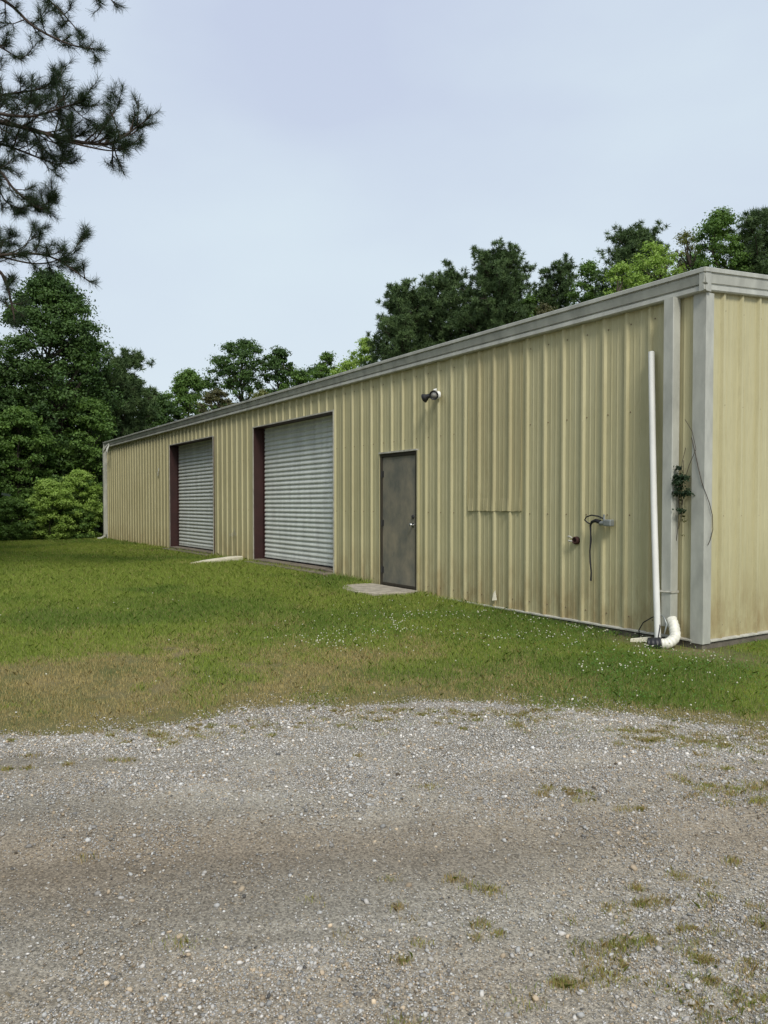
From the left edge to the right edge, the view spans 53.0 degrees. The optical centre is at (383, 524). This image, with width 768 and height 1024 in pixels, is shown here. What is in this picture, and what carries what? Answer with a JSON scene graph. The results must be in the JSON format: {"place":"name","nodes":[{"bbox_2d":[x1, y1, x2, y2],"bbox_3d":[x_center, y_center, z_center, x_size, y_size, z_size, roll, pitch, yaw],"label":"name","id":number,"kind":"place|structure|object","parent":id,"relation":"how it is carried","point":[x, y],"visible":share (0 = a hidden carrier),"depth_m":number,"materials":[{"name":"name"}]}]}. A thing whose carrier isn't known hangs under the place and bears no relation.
{"place":"outdoors","nodes":[
{"label":"outdoors","id":0,"kind":"place"},
{"bbox_2d":[0,687,767,1023],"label":"gravel driveway","id":1,"kind":"structure","parent":0,"point":[102,867],"depth_m":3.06,"materials":[{"name":"grey gravel"}]},
{"bbox_2d":[1,705,767,1023],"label":"weed tufts","id":2,"kind":"object","parent":1,"relation":"on","point":[557,982],"visible":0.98,"depth_m":2.99,"materials":[{"name":"green plant"}]},
{"bbox_2d":[0,528,767,770],"bbox_3d":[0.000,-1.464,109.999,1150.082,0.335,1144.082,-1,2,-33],"label":"lawn","id":3,"kind":"structure","parent":0,"point":[51,727],"depth_m":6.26,"materials":[{"name":"green plant"}]},
{"bbox_2d":[0,496,42,540],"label":"bush","id":4,"kind":"object","parent":3,"relation":"on","point":[10,505],"visible":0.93,"depth_m":26.32,"materials":[{"name":"green plant"}]},
{"bbox_2d":[0,354,43,495],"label":"broadleaf tree","id":5,"kind":"object","parent":3,"relation":"on","point":[10,393],"visible":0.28,"depth_m":30.08,"materials":[{"name":"green plant"}]},
{"bbox_2d":[0,405,62,533],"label":"broadleaf tree","id":6,"kind":"object","parent":3,"relation":"on","point":[20,419],"visible":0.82,"depth_m":28.58,"materials":[{"name":"green plant"}]},
{"bbox_2d":[21,478,75,540],"bbox_3d":[-11.846,-0.449,27.170,1.822,2.483,2.002,-1,2,-33],"label":"bush","id":7,"kind":"object","parent":3,"relation":"on","point":[49,489],"visible":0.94,"depth_m":26.91,"materials":[{"name":"green plant"}]},
{"bbox_2d":[1,340,127,532],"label":"woodland","id":8,"kind":"object","parent":3,"relation":"on","point":[99,529],"depth_m":33.81,"materials":[{"name":"green plant"}]},
{"bbox_2d":[0,265,133,508],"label":"broadleaf tree","id":9,"kind":"object","parent":3,"relation":"on","point":[62,304],"visible":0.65,"depth_m":30.90,"materials":[{"name":"green plant"}]},
{"bbox_2d":[38,505,99,538],"bbox_3d":[-11.656,-0.012,28.187,2.295,1.573,2.161,-1,2,-33],"label":"bush","id":10,"kind":"object","parent":3,"relation":"on","point":[80,535],"visible":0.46,"depth_m":27.96,"materials":[{"name":"green plant"}]},
{"bbox_2d":[52,468,102,537],"bbox_3d":[-11.345,-0.687,28.565,2.088,2.896,2.150,-1,2,-33],"label":"bush","id":11,"kind":"object","parent":3,"relation":"on","point":[78,476],"visible":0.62,"depth_m":28.32,"materials":[{"name":"green plant"}]},
{"bbox_2d":[0,0,164,329],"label":"pine tree","id":12,"kind":"object","parent":3,"relation":"on","point":[65,137],"visible":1,"depth_m":11.37,"materials":[{"name":"green plant"}]},
{"bbox_2d":[49,396,117,527],"bbox_3d":[-11.800,-2.233,30.936,3.294,5.865,3.121,-1,2,-33],"label":"broadleaf tree","id":13,"kind":"object","parent":3,"relation":"on","point":[96,407],"visible":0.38,"depth_m":30.36,"materials":[{"name":"green plant"}]},
{"bbox_2d":[73,345,161,437],"bbox_3d":[-12.051,-3.725,34.617,3.634,8.860,3.625,1,2,27],"label":"broadleaf tree","id":14,"kind":"object","parent":3,"relation":"on","point":[126,359],"visible":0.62,"depth_m":34.43,"materials":[{"name":"green plant"}]},
{"bbox_2d":[111,372,167,438],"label":"broadleaf tree","id":15,"kind":"object","parent":3,"relation":"on","point":[158,417],"visible":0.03,"depth_m":36.78,"materials":[{"name":"green plant"}]},
{"bbox_2d":[141,391,184,426],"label":"broadleaf tree","id":16,"kind":"object","parent":3,"relation":"on","point":[167,408],"visible":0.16,"depth_m":41.51,"materials":[{"name":"green plant"}]},
{"bbox_2d":[162,367,217,421],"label":"broadleaf tree","id":17,"kind":"object","parent":3,"relation":"on","point":[186,380],"visible":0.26,"depth_m":43.27,"materials":[{"name":"green plant"}]},
{"bbox_2d":[193,388,235,413],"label":"broadleaf tree","id":18,"kind":"object","parent":3,"relation":"on","point":[213,396],"visible":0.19,"depth_m":39.70,"materials":[{"name":"green plant"}]},
{"bbox_2d":[194,556,242,562],"bbox_3d":[-3.620,0.791,16.754,0.300,0.160,1.398,1,2,35],"label":"concrete wedge","id":19,"kind":"object","parent":3,"relation":"on","point":[229,558],"visible":0.36,"depth_m":16.83,"materials":[{"name":"white concrete"}]},
{"bbox_2d":[201,337,287,410],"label":"broadleaf tree","id":20,"kind":"object","parent":3,"relation":"on","point":[242,352],"visible":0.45,"depth_m":44.94,"materials":[{"name":"green plant"}]},
{"bbox_2d":[249,388,271,398],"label":"broadleaf tree","id":21,"kind":"object","parent":3,"relation":"on","point":[261,392],"visible":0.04,"depth_m":40.72,"materials":[{"name":"green plant"}]},
{"bbox_2d":[253,345,296,393],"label":"broadleaf tree","id":22,"kind":"object","parent":3,"relation":"on","point":[278,356],"visible":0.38,"depth_m":44.47,"materials":[{"name":"green plant"}]},
{"bbox_2d":[277,367,316,390],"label":"broadleaf tree","id":23,"kind":"object","parent":3,"relation":"on","point":[301,377],"visible":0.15,"depth_m":43.63,"materials":[{"name":"green plant"}]},
{"bbox_2d":[286,363,331,387],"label":"broadleaf tree","id":24,"kind":"object","parent":3,"relation":"on","point":[309,370],"visible":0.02,"depth_m":45.16,"materials":[{"name":"green plant"}]},
{"bbox_2d":[309,351,337,380],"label":"broadleaf tree","id":25,"kind":"object","parent":3,"relation":"on","point":[328,359],"visible":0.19,"depth_m":41.61,"materials":[{"name":"green plant"}]},
{"bbox_2d":[325,358,358,374],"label":"broadleaf tree","id":26,"kind":"object","parent":3,"relation":"on","point":[348,364],"visible":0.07,"depth_m":39.50,"materials":[{"name":"green plant"}]},
{"bbox_2d":[343,337,379,369],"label":"broadleaf tree","id":27,"kind":"object","parent":3,"relation":"on","point":[364,348],"visible":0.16,"depth_m":41.50,"materials":[{"name":"green plant"}]},
{"bbox_2d":[342,583,418,595],"bbox_3d":[-0.203,1.060,11.821,0.851,0.182,1.450,-1,2,-33],"label":"concrete step","id":28,"kind":"object","parent":3,"relation":"on","point":[372,588],"visible":0.44,"depth_m":11.63,"materials":[{"name":"grey concrete"}]},
{"bbox_2d":[0,575,767,712],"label":"clover","id":29,"kind":"object","parent":3,"relation":"on","point":[583,657],"depth_m":7.18,"materials":[{"name":"plant"}]},
{"bbox_2d":[361,277,454,365],"bbox_3d":[0.964,-6.045,39.765,4.485,13.234,4.470,-1,2,-33],"label":"pine tree","id":30,"kind":"object","parent":3,"relation":"on","point":[404,319],"visible":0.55,"depth_m":38.93,"materials":[{"name":"green plant"}]},
{"bbox_2d":[98,266,767,649],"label":"metal building","id":31,"kind":"structure","parent":3,"relation":"on","point":[504,464],"depth_m":9.56,"materials":[{"name":"beige paint"}]},
{"bbox_2d":[177,440,212,550],"bbox_3d":[-4.868,-0.852,20.319,0.075,2.971,3.426,-1,2,-33],"label":"roller door","id":32,"kind":"structure","parent":31,"relation":"in","point":[194,460],"depth_m":20.54,"materials":[{"name":"paint"}]},
{"bbox_2d":[263,415,332,567],"bbox_3d":[-1.643,-0.721,15.308,0.075,2.971,3.546,-1,2,-33],"label":"roller door","id":33,"kind":"structure","parent":31,"relation":"in","point":[298,456],"depth_m":15.36,"materials":[{"name":"paint"}]},
{"bbox_2d":[381,455,414,588],"bbox_3d":[0.220,-0.051,11.975,0.111,2.036,0.941,-1,2,-33],"label":"entry door","id":34,"kind":"structure","parent":31,"relation":"in","point":[398,471],"depth_m":11.97,"materials":[{"name":"grey metal"}]},
{"bbox_2d":[421,389,440,402],"bbox_3d":[0.674,-1.855,10.992,0.216,0.184,0.390,-1,2,-33],"label":"floodlight","id":35,"kind":"object","parent":31,"relation":"attached to","point":[434,394],"visible":1,"depth_m":10.97,"materials":[{"name":"white plastic"}]},
{"bbox_2d":[567,536,579,543],"bbox_3d":[2.182,0.173,8.888,0.073,0.102,0.148,-1,2,-33],"label":"wall fitting","id":36,"kind":"object","parent":31,"relation":"attached to","point":[575,540],"depth_m":8.87,"materials":[{"name":"brown metal"}]},
{"bbox_2d":[584,514,613,580],"bbox_3d":[2.374,0.255,8.524,0.075,0.746,0.376,-1,2,-36],"label":"conduit box","id":37,"kind":"object","parent":31,"relation":"attached to","point":[607,522],"visible":1,"depth_m":8.54,"materials":[{"name":"metal"}]},
{"bbox_2d":[647,615,680,648],"bbox_3d":[2.761,1.075,7.623,0.340,0.346,0.225,0,2,-1],"label":"drain elbow","id":38,"kind":"object","parent":31,"relation":"attached to","point":[674,637],"visible":0.91,"depth_m":7.56,"materials":[{"name":"white plastic"}]},
{"bbox_2d":[670,420,695,540],"bbox_3d":[2.947,-0.439,7.591,0.238,1.202,0.184,1,2,22],"label":"creeper","id":39,"kind":"object","parent":31,"relation":"attached to","point":[680,478],"visible":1,"depth_m":7.59,"materials":[{"name":"green plant"}]},
{"bbox_2d":[691,437,712,544],"bbox_3d":[3.101,-0.331,7.498,0.210,1.053,0.092,0,2,18],"label":"dry vine","id":40,"kind":"object","parent":31,"relation":"attached to","point":[705,492],"visible":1,"depth_m":7.50,"materials":[{"name":"brown plant"}]},
{"bbox_2d":[410,257,475,349],"bbox_3d":[3.082,-6.689,40.712,4.017,14.460,4.757,0,2,7],"label":"pine tree","id":41,"kind":"object","parent":3,"relation":"on","point":[441,309],"visible":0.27,"depth_m":39.91,"materials":[{"name":"green plant"}]},
{"bbox_2d":[441,237,537,337],"bbox_3d":[5.650,-6.775,38.922,5.195,14.730,5.814,-1,2,-33],"label":"pine tree","id":42,"kind":"object","parent":3,"relation":"on","point":[497,293],"visible":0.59,"depth_m":37.70,"materials":[{"name":"green plant"}]},
{"bbox_2d":[521,292,539,317],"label":"broadleaf tree","id":43,"kind":"object","parent":3,"relation":"on","point":[530,300],"visible":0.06,"depth_m":41.31,"materials":[{"name":"green plant"}]},
{"bbox_2d":[531,300,556,315],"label":"broadleaf tree","id":44,"kind":"object","parent":3,"relation":"on","point":[543,309],"visible":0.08,"depth_m":35.60,"materials":[{"name":"green plant"}]},
{"bbox_2d":[531,252,580,315],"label":"pine tree","id":45,"kind":"object","parent":3,"relation":"on","point":[550,294],"visible":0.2,"depth_m":41.13,"materials":[{"name":"green plant"}]},
{"bbox_2d":[564,258,608,304],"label":"broadleaf tree","id":46,"kind":"object","parent":3,"relation":"on","point":[587,269],"visible":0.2,"depth_m":37.39,"materials":[{"name":"green plant"}]},
{"bbox_2d":[601,260,634,295],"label":"broadleaf tree","id":47,"kind":"object","parent":3,"relation":"on","point":[621,268],"visible":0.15,"depth_m":31.61,"materials":[{"name":"green plant"}]},
{"bbox_2d":[591,219,671,297],"bbox_3d":[11.796,-6.658,35.889,4.581,14.659,4.197,-1,2,-33],"label":"pine tree","id":48,"kind":"object","parent":3,"relation":"on","point":[628,246],"visible":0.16,"depth_m":35.03,"materials":[{"name":"green plant"}]},
{"bbox_2d":[630,637,650,641],"bbox_3d":[2.653,1.180,7.944,0.211,0.070,0.068,1,2,28],"label":"stone block","id":49,"kind":"object","parent":3,"relation":"on","point":[638,639],"depth_m":7.92,"materials":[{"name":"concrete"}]},
{"bbox_2d":[605,239,689,293],"bbox_3d":[11.107,-5.525,31.844,4.722,12.416,4.037,-1,2,-33],"label":"broadleaf tree","id":50,"kind":"object","parent":3,"relation":"on","point":[659,262],"visible":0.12,"depth_m":31.30,"materials":[{"name":"green plant"}]},
{"bbox_2d":[638,616,660,637],"bbox_3d":[2.724,1.052,7.893,0.057,0.287,0.396,0,2,-10],"label":"black hose","id":51,"kind":"object","parent":3,"relation":"on","point":[645,621],"visible":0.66,"depth_m":7.94,"materials":[{"name":"plastic"}]},
{"bbox_2d":[648,351,660,637],"bbox_3d":[2.746,-0.280,7.819,0.070,2.997,0.315,0,2,-2],"label":"plastic pipe","id":52,"kind":"object","parent":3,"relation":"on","point":[653,491],"visible":0.87,"depth_m":7.81,"materials":[{"name":"white plastic"}]},
{"bbox_2d":[662,228,701,273],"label":"broadleaf tree","id":53,"kind":"object","parent":3,"relation":"on","point":[685,241],"visible":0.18,"depth_m":32.60,"materials":[{"name":"green plant"}]},
{"bbox_2d":[672,251,720,270],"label":"broadleaf tree","id":54,"kind":"object","parent":3,"relation":"on","point":[692,254],"visible":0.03,"depth_m":37.27,"materials":[{"name":"green plant"}]},
{"bbox_2d":[683,205,754,272],"bbox_3d":[13.374,-6.001,30.943,3.804,13.409,3.500,-1,2,-33],"label":"broadleaf tree","id":55,"kind":"object","parent":3,"relation":"on","point":[715,228],"visible":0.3,"depth_m":30.43,"materials":[{"name":"green plant"}]},
{"bbox_2d":[719,205,767,274],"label":"pine tree","id":56,"kind":"object","parent":3,"relation":"on","point":[755,224],"visible":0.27,"depth_m":30.32,"materials":[{"name":"green plant"}]},
{"bbox_2d":[0,0,767,425],"label":"sky","id":57,"kind":"structure","parent":0,"point":[305,158],"materials":[{"name":"blue"}]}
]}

